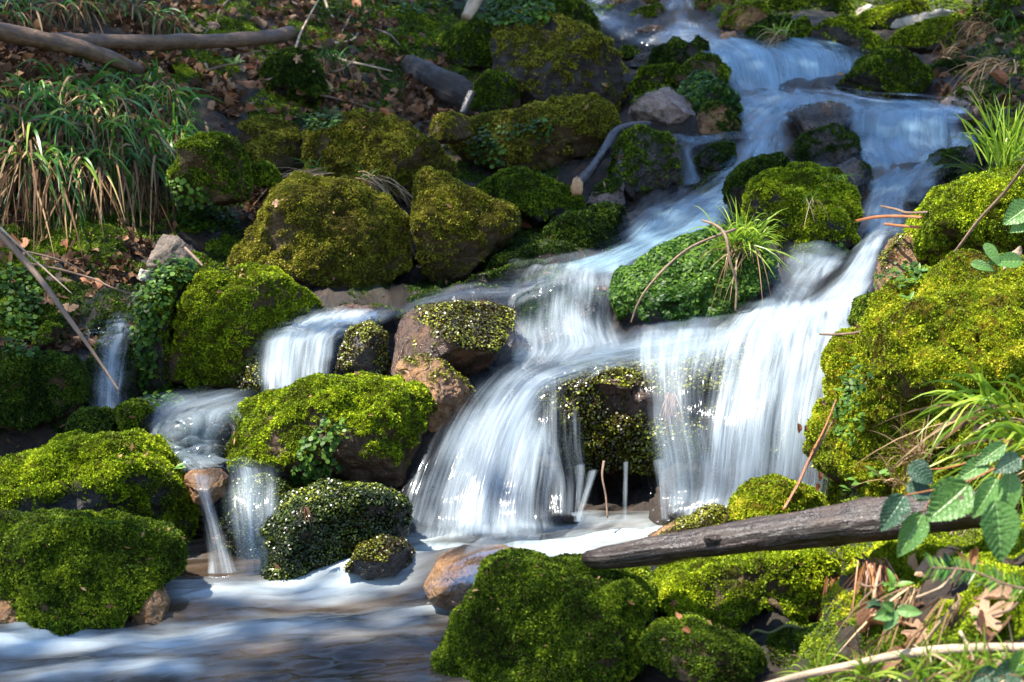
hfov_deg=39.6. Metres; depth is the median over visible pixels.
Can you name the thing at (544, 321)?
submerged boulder
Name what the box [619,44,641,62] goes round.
mossy boulder
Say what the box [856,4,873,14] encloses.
stone
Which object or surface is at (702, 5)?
mossy boulder
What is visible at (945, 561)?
leafy herb
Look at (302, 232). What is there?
mossy boulder
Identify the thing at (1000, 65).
grass tuft
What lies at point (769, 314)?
waterfall
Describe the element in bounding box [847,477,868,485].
leafy herb
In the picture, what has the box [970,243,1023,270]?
bramble spray
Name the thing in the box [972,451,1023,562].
bramble spray
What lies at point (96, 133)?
sedge tuft
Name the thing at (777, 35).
grass tuft
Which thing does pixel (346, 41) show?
twig
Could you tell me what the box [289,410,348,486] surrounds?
ground plants
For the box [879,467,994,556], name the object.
bramble spray
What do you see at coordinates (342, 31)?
twig
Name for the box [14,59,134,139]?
sedge tuft
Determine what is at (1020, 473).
sedge tuft
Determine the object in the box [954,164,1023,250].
twig
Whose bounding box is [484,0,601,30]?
mossy boulder
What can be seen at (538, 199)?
mossy boulder
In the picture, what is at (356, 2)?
fallen leaf
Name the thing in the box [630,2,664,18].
mossy boulder
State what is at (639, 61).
stone
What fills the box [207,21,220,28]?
fallen leaf
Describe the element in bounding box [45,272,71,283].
fallen maple leaf
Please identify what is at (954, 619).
dry grass
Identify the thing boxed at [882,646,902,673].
fallen leaf
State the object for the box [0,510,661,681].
pool water
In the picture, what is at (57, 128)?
sedge tuft
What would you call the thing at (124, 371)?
wet rock
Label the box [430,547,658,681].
mossy boulder
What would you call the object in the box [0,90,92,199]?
sedge tuft
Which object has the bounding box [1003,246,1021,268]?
fallen leaf
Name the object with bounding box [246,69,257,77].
fallen leaf
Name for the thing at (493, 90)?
mossy boulder
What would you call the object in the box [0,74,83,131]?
sedge tuft
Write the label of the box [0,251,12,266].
fallen leaf
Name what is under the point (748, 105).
stream water
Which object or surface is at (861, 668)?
grass tuft
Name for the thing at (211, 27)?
fallen leaf
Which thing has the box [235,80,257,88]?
fallen leaf
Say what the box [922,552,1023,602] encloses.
fir twig
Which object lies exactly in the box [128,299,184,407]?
ground plants
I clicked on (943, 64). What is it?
mossy boulder
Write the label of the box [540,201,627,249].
mossy boulder
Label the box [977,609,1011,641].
fallen leaf
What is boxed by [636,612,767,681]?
mossy boulder
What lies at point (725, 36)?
stone
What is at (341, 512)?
mossy boulder
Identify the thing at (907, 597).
dry grass
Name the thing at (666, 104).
bare rock
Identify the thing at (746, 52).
stream water
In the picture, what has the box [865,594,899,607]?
leafy herb
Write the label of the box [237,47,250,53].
fallen leaf
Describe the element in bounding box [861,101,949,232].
stream water
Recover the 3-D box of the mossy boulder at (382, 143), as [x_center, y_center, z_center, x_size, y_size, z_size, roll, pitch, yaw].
[-0.530,-0.745,5.705,0.608,0.384,0.579,3,10,19]
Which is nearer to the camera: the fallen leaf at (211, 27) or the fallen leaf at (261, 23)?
the fallen leaf at (211, 27)
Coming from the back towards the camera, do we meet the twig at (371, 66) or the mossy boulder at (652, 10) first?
the mossy boulder at (652, 10)
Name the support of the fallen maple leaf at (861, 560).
on the ground at (436, 486)
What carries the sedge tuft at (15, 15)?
on the ground at (436, 486)
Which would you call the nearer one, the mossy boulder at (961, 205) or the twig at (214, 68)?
the mossy boulder at (961, 205)
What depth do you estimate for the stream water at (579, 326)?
4.18 m
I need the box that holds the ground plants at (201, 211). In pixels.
[153,176,239,232]
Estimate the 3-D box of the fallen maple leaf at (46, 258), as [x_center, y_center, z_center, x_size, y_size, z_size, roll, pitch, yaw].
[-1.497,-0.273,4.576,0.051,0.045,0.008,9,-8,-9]
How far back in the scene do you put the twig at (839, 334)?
3.27 m
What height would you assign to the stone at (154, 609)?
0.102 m
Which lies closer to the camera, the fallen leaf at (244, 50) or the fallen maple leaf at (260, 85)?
the fallen maple leaf at (260, 85)
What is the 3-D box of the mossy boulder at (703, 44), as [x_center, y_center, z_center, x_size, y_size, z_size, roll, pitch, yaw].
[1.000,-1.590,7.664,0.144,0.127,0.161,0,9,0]
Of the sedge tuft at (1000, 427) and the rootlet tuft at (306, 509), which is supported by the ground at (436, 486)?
the sedge tuft at (1000, 427)
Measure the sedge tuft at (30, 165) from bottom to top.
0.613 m
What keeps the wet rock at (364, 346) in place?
on the ground at (436, 486)
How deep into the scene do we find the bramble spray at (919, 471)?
2.28 m
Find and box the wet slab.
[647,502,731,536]
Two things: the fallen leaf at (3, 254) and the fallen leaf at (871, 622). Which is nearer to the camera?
the fallen leaf at (871, 622)
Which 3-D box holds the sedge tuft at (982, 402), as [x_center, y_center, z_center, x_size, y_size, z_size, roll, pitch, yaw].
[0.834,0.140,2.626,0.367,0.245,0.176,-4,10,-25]
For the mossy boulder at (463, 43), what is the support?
on the ground at (436, 486)
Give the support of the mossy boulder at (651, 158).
on the ground at (436, 486)
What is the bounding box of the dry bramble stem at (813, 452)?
[782,399,836,510]
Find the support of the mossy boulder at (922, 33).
on the ground at (436, 486)
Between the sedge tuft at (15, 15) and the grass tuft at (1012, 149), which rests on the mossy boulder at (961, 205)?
the grass tuft at (1012, 149)
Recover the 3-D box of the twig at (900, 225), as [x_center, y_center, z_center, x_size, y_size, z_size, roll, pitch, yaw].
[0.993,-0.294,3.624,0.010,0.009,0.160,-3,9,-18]
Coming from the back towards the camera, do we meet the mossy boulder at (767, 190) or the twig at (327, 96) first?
the twig at (327, 96)
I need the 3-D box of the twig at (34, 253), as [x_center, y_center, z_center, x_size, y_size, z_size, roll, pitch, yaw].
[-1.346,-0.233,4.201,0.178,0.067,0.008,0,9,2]
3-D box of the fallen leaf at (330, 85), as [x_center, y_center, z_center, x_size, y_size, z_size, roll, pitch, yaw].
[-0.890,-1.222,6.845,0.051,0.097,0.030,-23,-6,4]
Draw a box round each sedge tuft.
[0,0,57,28]
[0,0,64,30]
[0,69,92,136]
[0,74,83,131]
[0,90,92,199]
[0,108,92,225]
[0,129,106,261]
[0,139,85,261]
[7,81,117,216]
[8,109,117,217]
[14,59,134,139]
[21,74,135,148]
[35,0,89,29]
[37,109,169,216]
[38,133,139,234]
[47,0,114,32]
[57,82,167,200]
[58,124,173,233]
[65,103,175,221]
[72,57,169,93]
[78,0,139,27]
[82,70,183,119]
[102,123,195,241]
[103,84,191,128]
[109,0,178,32]
[113,131,196,220]
[117,57,191,121]
[117,83,224,136]
[127,0,186,34]
[128,102,198,210]
[137,97,210,137]
[145,10,199,56]
[855,352,1023,483]
[902,414,1023,539]
[930,376,1023,511]
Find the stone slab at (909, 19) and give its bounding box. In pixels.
[890,9,954,29]
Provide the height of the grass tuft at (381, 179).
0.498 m
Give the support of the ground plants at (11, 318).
on the ground at (436, 486)
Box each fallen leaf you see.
[0,240,8,248]
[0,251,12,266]
[10,233,29,246]
[12,267,27,277]
[34,49,46,57]
[60,239,67,249]
[80,277,102,289]
[193,12,206,18]
[195,11,204,21]
[202,25,215,29]
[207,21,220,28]
[207,101,214,109]
[226,92,238,101]
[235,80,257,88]
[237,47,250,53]
[245,63,253,69]
[245,103,256,112]
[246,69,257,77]
[249,17,266,28]
[267,106,280,113]
[286,15,295,20]
[296,88,304,94]
[326,80,333,90]
[342,6,357,16]
[352,0,360,8]
[356,36,366,45]
[367,73,375,79]
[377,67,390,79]
[380,107,390,116]
[425,8,434,14]
[521,221,532,227]
[682,626,689,632]
[855,600,878,628]
[859,596,909,632]
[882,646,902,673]
[907,552,918,571]
[914,548,955,577]
[947,593,960,624]
[967,642,987,664]
[973,423,986,434]
[977,582,1014,600]
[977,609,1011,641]
[989,69,1008,85]
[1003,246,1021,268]
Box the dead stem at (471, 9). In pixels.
[461,0,482,20]
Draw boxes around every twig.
[0,226,71,293]
[27,251,85,272]
[31,263,138,295]
[184,246,203,266]
[206,64,248,70]
[215,0,228,29]
[240,50,269,59]
[295,0,318,47]
[319,94,372,108]
[324,0,356,38]
[325,14,351,59]
[328,53,363,65]
[333,58,355,72]
[335,32,358,43]
[343,59,392,71]
[375,28,400,45]
[601,461,607,517]
[630,228,735,322]
[702,219,737,310]
[749,624,806,635]
[766,643,1023,681]
[819,330,860,335]
[855,215,922,221]
[856,581,877,587]
[880,205,928,213]
[884,223,919,228]
[915,577,949,598]
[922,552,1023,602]
[949,551,962,579]
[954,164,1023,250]
[958,630,973,659]
[991,601,1018,616]
[996,640,1008,665]
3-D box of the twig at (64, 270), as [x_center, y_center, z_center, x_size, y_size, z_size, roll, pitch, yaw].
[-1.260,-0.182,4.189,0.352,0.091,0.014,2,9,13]
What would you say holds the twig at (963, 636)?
on the ground at (436, 486)
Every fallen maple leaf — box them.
[35,292,58,305]
[41,249,49,260]
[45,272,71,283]
[46,52,58,62]
[56,293,68,298]
[57,303,78,312]
[64,248,80,257]
[80,59,96,71]
[190,24,202,32]
[208,74,223,89]
[232,60,245,71]
[255,56,262,64]
[257,79,264,87]
[271,199,282,206]
[284,115,295,119]
[293,54,301,63]
[384,92,396,101]
[848,643,866,658]
[854,553,870,564]
[897,621,915,626]
[900,633,910,648]
[901,619,927,644]
[956,547,983,573]
[969,587,1013,633]
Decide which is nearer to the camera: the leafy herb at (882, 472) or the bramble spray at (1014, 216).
the bramble spray at (1014, 216)
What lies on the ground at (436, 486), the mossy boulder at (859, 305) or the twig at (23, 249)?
the mossy boulder at (859, 305)
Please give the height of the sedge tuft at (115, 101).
0.680 m
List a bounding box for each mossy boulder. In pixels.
[0,346,102,431]
[0,427,201,539]
[0,507,189,636]
[64,405,117,432]
[112,397,160,431]
[132,265,192,395]
[165,261,322,395]
[166,130,253,206]
[225,370,438,488]
[227,170,412,288]
[236,114,304,173]
[251,160,282,188]
[253,477,413,581]
[258,44,329,103]
[300,107,457,202]
[391,299,516,377]
[409,166,521,282]
[428,111,473,144]
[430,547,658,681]
[435,16,495,69]
[449,92,621,171]
[469,68,522,112]
[474,166,586,227]
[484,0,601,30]
[488,5,630,110]
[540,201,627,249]
[606,124,682,201]
[607,223,779,329]
[614,0,657,3]
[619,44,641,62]
[627,61,680,95]
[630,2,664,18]
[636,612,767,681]
[645,36,702,65]
[653,548,840,629]
[671,51,732,84]
[676,69,743,113]
[690,34,710,52]
[693,0,734,10]
[717,0,771,30]
[721,151,789,217]
[728,473,828,520]
[740,161,863,259]
[744,14,793,49]
[766,0,853,13]
[787,15,812,40]
[802,248,1023,510]
[806,13,887,56]
[833,44,935,99]
[846,291,873,326]
[855,0,930,29]
[886,11,965,54]
[903,159,1023,266]
[929,56,969,77]
[964,0,1023,27]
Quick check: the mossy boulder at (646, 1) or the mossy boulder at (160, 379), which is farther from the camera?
the mossy boulder at (646, 1)
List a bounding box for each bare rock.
[586,175,625,206]
[628,83,695,124]
[934,82,986,123]
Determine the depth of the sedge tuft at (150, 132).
5.25 m
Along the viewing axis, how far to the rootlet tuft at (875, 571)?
2.43 m
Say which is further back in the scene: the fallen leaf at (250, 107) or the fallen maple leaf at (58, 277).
the fallen leaf at (250, 107)
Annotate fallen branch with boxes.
[0,22,143,74]
[56,26,296,50]
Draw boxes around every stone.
[0,599,16,623]
[32,320,62,349]
[131,585,170,624]
[137,268,152,281]
[146,234,193,270]
[184,468,229,506]
[312,37,349,52]
[343,533,415,579]
[349,80,369,89]
[630,52,650,69]
[634,25,664,33]
[717,30,738,49]
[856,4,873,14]
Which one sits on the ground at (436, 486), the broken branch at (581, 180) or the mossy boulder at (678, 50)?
the mossy boulder at (678, 50)
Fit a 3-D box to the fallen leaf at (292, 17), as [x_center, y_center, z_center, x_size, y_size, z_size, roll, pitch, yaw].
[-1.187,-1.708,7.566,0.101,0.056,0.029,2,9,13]
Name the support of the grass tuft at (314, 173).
on the ground at (436, 486)
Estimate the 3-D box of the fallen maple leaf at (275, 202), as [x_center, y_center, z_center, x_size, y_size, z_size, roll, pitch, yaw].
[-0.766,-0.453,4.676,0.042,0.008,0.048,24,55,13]
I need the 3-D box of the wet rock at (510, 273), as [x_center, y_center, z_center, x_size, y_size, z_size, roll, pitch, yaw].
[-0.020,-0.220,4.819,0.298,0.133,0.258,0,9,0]
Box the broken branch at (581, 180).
[571,121,650,196]
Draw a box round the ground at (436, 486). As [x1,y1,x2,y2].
[0,0,1023,681]
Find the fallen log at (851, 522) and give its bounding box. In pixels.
[581,490,1014,568]
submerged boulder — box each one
[423,544,515,610]
[513,281,610,353]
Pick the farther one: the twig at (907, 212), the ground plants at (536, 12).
the ground plants at (536, 12)
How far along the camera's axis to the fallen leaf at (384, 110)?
5.55 m
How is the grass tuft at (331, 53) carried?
on the ground at (436, 486)
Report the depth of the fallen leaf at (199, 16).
7.12 m
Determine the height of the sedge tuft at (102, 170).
0.594 m
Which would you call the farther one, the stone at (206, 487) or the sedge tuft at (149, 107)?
the sedge tuft at (149, 107)
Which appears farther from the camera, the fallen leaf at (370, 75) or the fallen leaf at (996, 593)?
the fallen leaf at (370, 75)
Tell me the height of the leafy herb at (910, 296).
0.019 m
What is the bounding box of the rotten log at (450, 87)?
[401,54,485,116]
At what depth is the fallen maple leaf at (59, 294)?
4.45 m
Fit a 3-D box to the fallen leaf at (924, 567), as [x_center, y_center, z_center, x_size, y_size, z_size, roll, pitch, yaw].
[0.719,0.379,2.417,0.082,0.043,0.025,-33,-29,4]
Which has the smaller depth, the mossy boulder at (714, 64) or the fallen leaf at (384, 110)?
the fallen leaf at (384, 110)
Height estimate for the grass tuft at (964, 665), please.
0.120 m
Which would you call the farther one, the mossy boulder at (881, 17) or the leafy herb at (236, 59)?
the mossy boulder at (881, 17)
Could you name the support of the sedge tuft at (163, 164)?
on the ground at (436, 486)
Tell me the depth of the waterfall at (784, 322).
3.63 m
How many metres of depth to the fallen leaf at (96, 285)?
4.56 m
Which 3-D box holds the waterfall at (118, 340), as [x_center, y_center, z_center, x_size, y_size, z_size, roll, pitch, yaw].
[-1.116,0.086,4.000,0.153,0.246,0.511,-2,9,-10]
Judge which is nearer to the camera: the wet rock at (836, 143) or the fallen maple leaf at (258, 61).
the wet rock at (836, 143)
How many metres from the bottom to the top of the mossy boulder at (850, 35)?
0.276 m
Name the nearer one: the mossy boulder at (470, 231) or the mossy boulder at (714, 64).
the mossy boulder at (470, 231)
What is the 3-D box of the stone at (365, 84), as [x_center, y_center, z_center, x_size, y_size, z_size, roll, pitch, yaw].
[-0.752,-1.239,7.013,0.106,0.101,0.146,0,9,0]
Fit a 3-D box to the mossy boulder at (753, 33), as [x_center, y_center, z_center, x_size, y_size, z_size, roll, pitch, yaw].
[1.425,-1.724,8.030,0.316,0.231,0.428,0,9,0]
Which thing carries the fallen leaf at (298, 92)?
on the mossy boulder at (286, 72)
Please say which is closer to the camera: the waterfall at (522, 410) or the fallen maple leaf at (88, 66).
the waterfall at (522, 410)
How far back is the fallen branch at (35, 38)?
5.59 m
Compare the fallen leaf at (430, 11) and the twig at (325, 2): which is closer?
the twig at (325, 2)
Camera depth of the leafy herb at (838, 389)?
3.14 m
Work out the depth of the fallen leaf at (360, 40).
7.55 m
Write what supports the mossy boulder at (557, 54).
on the ground at (436, 486)
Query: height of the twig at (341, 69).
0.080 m
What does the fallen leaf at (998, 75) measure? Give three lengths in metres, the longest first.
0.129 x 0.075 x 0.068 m
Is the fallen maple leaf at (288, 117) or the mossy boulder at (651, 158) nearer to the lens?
the mossy boulder at (651, 158)
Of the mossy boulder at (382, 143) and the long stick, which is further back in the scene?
the mossy boulder at (382, 143)
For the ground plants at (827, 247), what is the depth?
4.60 m
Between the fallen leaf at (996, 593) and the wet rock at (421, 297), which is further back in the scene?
the wet rock at (421, 297)
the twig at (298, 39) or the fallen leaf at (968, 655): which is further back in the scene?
the twig at (298, 39)
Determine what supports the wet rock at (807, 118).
on the ground at (436, 486)
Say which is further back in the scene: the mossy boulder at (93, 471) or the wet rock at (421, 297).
the wet rock at (421, 297)
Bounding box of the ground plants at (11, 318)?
[0,262,43,356]
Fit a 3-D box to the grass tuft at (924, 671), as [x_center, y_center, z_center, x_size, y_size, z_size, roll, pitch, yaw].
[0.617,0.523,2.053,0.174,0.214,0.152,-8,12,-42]
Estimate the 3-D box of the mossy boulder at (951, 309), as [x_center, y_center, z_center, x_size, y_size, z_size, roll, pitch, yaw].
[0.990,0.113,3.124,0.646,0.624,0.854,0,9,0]
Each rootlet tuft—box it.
[297,506,312,526]
[660,391,682,436]
[817,575,840,620]
[833,557,898,634]
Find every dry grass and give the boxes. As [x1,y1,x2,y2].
[809,579,925,664]
[850,593,974,681]
[851,445,910,492]
[867,398,946,493]
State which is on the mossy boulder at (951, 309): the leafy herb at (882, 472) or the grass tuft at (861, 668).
the leafy herb at (882, 472)
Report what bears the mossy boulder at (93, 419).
on the ground at (436, 486)
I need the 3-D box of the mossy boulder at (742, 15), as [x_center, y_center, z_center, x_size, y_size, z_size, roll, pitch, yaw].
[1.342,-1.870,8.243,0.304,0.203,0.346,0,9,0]
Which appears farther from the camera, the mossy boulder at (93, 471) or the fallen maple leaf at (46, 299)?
the fallen maple leaf at (46, 299)
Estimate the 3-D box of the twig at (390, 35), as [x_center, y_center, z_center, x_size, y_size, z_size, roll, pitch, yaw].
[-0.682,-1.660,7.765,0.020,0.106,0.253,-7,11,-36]
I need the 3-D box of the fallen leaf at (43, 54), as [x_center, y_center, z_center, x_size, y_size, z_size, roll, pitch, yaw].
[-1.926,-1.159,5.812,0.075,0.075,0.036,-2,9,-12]
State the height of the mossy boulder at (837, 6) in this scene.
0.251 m
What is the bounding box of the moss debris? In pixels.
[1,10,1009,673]
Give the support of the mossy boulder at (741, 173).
in the stream water
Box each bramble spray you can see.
[873,601,921,630]
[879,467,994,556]
[906,439,1009,501]
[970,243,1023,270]
[970,651,1023,681]
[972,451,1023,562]
[1002,198,1023,232]
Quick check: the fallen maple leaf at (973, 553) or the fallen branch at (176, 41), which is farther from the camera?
the fallen branch at (176, 41)
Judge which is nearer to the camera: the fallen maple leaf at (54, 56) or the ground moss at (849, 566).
the ground moss at (849, 566)
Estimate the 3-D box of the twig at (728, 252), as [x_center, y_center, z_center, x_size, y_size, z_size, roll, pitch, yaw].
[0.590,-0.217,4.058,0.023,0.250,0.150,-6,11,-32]
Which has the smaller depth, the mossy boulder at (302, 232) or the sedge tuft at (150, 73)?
the mossy boulder at (302, 232)
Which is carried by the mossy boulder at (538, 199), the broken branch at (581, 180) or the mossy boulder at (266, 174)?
the broken branch at (581, 180)
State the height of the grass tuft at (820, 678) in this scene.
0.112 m
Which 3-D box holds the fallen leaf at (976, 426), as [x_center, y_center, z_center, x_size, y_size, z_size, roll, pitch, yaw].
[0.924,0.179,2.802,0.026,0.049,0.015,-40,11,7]
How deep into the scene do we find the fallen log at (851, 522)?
2.49 m
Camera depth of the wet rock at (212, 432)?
3.61 m
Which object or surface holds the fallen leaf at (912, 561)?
on the ground at (436, 486)
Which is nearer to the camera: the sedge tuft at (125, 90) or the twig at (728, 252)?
the twig at (728, 252)
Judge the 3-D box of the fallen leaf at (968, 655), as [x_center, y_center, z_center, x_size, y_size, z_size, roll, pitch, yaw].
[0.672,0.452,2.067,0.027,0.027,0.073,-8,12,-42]
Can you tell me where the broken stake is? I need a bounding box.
[459,90,474,114]
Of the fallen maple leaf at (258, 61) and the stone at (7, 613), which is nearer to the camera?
the stone at (7, 613)
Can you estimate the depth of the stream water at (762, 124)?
5.24 m
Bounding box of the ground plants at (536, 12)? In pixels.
[380,0,555,26]
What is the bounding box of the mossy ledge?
[529,329,827,481]
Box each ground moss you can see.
[0,0,1023,433]
[0,0,1023,681]
[818,474,1023,681]
[821,544,902,619]
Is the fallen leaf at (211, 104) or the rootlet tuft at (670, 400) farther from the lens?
the fallen leaf at (211, 104)
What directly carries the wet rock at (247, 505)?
on the ground at (436, 486)
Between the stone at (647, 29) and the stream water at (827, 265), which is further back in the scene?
the stone at (647, 29)
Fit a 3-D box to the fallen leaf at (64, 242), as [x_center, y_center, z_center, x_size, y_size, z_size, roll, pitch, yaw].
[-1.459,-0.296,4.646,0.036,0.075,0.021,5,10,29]
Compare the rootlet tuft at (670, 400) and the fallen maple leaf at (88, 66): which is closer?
the rootlet tuft at (670, 400)
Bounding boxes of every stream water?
[451,324,758,534]
[571,276,586,353]
[580,99,797,269]
[586,103,767,259]
[711,38,862,110]
[717,37,849,105]
[814,232,884,309]
[820,260,832,273]
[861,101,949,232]
[864,98,960,120]
[904,133,975,196]
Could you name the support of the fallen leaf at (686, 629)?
on the mossy boulder at (717, 653)
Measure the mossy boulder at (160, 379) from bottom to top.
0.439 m
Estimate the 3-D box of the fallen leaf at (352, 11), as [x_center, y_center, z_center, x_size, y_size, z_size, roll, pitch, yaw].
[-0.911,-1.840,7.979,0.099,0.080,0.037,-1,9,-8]
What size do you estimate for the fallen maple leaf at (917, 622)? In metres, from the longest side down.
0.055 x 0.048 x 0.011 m
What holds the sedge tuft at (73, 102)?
on the ground at (436, 486)
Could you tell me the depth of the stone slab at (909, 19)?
8.09 m
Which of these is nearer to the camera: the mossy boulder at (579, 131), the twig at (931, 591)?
the twig at (931, 591)
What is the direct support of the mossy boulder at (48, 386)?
on the ground at (436, 486)
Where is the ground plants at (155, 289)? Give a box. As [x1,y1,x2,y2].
[127,254,203,330]
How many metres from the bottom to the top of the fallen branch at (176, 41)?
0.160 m
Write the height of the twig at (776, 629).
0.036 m
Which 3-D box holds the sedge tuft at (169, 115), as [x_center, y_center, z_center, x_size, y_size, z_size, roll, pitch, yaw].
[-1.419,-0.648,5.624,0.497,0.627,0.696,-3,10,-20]
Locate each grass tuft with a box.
[251,158,327,204]
[312,44,361,79]
[349,163,411,274]
[676,195,802,337]
[752,10,795,63]
[776,639,858,681]
[794,187,826,224]
[820,626,901,681]
[825,171,861,184]
[865,631,968,681]
[908,624,1012,681]
[924,11,1005,55]
[927,155,982,180]
[928,40,978,62]
[934,49,1018,124]
[950,84,1023,171]
[968,619,1023,681]
[971,0,1023,42]
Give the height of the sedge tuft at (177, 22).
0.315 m
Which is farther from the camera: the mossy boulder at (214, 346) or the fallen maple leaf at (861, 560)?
the mossy boulder at (214, 346)
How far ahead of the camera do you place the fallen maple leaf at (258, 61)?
6.79 m
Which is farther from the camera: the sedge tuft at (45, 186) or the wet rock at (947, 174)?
the wet rock at (947, 174)
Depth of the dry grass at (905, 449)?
2.82 m
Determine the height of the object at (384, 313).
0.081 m
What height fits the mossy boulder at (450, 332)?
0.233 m
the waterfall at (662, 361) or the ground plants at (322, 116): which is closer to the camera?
the waterfall at (662, 361)
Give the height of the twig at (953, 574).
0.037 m
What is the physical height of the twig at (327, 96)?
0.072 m
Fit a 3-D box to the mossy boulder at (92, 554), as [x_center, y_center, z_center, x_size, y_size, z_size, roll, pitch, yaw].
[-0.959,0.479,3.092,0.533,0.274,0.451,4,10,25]
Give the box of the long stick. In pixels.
[0,230,118,390]
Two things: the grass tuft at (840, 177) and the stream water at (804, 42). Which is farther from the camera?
the stream water at (804, 42)
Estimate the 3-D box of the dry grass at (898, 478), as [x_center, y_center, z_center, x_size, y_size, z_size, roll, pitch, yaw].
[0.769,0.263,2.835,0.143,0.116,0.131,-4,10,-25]
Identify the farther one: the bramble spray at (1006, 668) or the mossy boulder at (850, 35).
the mossy boulder at (850, 35)
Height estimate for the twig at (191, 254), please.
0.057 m
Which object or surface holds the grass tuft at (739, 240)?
on the mossy boulder at (680, 292)
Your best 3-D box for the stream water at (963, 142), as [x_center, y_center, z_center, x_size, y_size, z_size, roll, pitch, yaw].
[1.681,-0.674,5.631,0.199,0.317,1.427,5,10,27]
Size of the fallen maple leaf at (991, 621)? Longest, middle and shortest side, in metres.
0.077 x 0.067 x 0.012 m
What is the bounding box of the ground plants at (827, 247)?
[808,241,849,264]
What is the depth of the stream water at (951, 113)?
6.55 m
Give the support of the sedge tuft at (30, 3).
on the ground at (436, 486)
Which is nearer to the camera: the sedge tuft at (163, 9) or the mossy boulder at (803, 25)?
the sedge tuft at (163, 9)
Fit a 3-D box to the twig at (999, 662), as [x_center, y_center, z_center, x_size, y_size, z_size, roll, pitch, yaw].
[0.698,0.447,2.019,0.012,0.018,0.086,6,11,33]
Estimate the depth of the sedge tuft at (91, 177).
4.92 m
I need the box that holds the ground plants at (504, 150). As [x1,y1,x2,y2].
[462,117,553,168]
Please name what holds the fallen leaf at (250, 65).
on the ground at (436, 486)
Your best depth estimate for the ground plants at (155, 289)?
4.03 m
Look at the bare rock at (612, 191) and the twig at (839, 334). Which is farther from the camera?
the bare rock at (612, 191)
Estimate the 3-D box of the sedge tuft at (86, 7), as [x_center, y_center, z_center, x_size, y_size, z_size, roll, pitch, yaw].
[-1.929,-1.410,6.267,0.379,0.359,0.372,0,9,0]
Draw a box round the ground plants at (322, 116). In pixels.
[295,105,342,130]
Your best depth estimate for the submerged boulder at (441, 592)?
2.94 m
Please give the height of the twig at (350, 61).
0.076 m
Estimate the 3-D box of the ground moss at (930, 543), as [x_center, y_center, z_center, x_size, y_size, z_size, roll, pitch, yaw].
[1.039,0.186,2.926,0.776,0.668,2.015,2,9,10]
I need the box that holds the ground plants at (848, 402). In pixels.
[831,260,925,445]
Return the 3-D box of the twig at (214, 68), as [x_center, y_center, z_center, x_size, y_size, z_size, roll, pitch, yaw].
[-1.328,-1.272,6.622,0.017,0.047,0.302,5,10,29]
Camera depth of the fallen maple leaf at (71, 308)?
4.40 m
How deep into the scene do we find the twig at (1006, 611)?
2.08 m
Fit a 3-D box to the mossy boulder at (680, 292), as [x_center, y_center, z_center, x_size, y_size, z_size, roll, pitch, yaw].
[0.560,-0.198,4.367,0.531,0.326,0.497,0,9,0]
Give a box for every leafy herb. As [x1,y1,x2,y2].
[174,463,186,468]
[223,54,243,64]
[834,388,850,390]
[839,485,852,490]
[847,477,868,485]
[864,465,889,476]
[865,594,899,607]
[882,568,913,590]
[899,291,913,299]
[904,262,929,272]
[934,552,951,566]
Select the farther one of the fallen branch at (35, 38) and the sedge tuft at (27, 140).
the fallen branch at (35, 38)
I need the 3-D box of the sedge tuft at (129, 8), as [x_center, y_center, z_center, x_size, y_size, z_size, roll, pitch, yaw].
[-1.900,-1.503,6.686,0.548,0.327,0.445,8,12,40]
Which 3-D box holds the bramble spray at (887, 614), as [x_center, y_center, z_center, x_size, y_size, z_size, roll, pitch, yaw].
[0.573,0.408,2.121,0.074,0.045,0.025,0,9,0]
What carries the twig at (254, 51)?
on the ground at (436, 486)
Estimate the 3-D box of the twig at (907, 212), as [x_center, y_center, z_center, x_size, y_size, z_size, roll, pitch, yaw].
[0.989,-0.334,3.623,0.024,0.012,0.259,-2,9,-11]
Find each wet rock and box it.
[84,327,140,405]
[166,410,237,471]
[218,471,293,558]
[234,335,275,399]
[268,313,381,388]
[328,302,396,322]
[334,320,391,375]
[395,352,479,431]
[405,288,445,308]
[465,258,548,287]
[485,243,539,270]
[691,140,736,172]
[696,100,742,139]
[779,100,856,135]
[786,122,869,163]
[837,157,873,199]
[871,231,926,290]
[912,144,993,198]
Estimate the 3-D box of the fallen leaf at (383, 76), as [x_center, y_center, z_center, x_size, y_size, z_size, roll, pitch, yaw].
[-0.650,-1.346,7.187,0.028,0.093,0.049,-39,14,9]
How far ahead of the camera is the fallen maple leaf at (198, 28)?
6.89 m
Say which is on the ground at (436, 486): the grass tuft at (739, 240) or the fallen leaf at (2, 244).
the fallen leaf at (2, 244)
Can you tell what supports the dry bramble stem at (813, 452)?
on the mossy boulder at (707, 588)
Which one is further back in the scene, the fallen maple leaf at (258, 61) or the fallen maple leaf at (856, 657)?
the fallen maple leaf at (258, 61)
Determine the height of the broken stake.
0.121 m
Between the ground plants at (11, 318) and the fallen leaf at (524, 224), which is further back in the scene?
the fallen leaf at (524, 224)
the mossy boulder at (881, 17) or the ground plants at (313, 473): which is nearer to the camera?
the ground plants at (313, 473)
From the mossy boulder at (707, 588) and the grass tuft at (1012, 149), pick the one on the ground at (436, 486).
the mossy boulder at (707, 588)
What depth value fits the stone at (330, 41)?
7.33 m
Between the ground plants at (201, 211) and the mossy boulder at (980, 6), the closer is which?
the ground plants at (201, 211)

